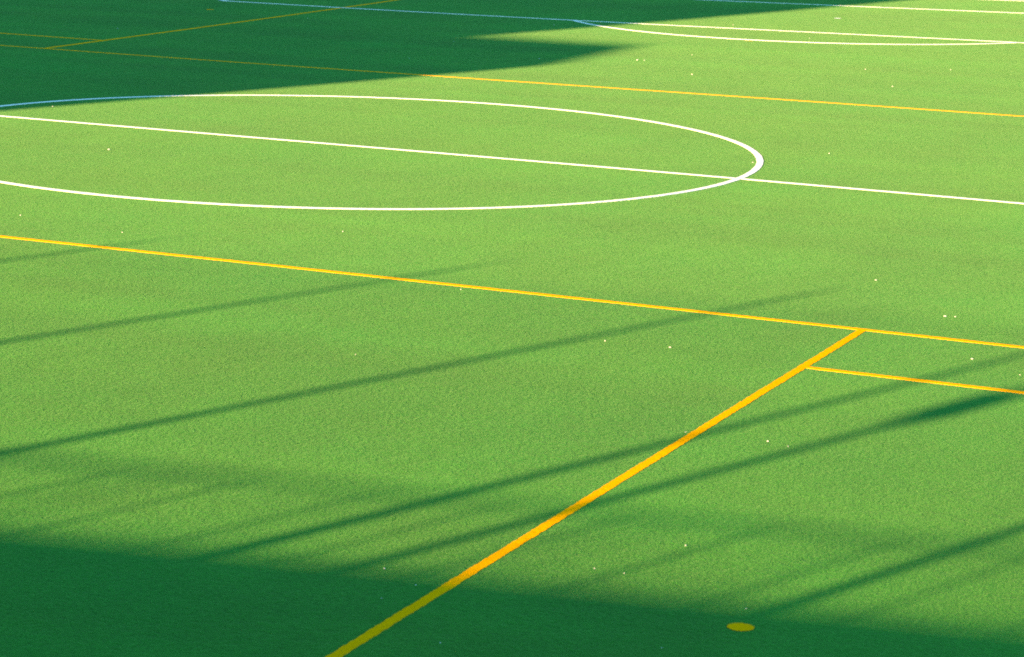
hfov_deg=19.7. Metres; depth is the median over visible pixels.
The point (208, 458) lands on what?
ground
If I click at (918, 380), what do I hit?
box line
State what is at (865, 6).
goal area line
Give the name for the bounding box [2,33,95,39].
box line
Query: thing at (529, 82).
touchline
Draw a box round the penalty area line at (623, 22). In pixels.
[218,0,1023,42]
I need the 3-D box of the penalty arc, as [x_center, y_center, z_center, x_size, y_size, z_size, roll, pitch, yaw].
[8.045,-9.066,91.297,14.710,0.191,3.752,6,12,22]
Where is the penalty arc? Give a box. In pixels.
[572,20,1020,44]
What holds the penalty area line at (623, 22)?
on the ground
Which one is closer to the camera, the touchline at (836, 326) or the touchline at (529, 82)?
the touchline at (836, 326)
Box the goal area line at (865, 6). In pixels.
[713,0,1013,12]
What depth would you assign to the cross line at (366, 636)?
32.88 m
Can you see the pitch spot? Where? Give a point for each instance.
(740, 627)
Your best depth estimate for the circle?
57.45 m
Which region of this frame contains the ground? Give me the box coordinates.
[0,0,1023,656]
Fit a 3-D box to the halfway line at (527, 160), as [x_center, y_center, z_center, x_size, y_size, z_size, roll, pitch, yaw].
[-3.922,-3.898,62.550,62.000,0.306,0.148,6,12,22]
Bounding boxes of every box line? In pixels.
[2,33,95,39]
[807,366,1023,393]
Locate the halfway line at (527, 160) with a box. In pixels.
[0,115,1023,203]
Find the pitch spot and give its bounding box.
[726,623,753,630]
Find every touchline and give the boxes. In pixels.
[0,45,1023,116]
[0,235,1023,347]
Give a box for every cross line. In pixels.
[47,0,394,47]
[326,330,865,656]
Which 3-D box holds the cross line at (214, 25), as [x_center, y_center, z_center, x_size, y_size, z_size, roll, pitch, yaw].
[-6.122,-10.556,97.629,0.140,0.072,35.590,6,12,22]
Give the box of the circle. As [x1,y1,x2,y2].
[0,95,763,209]

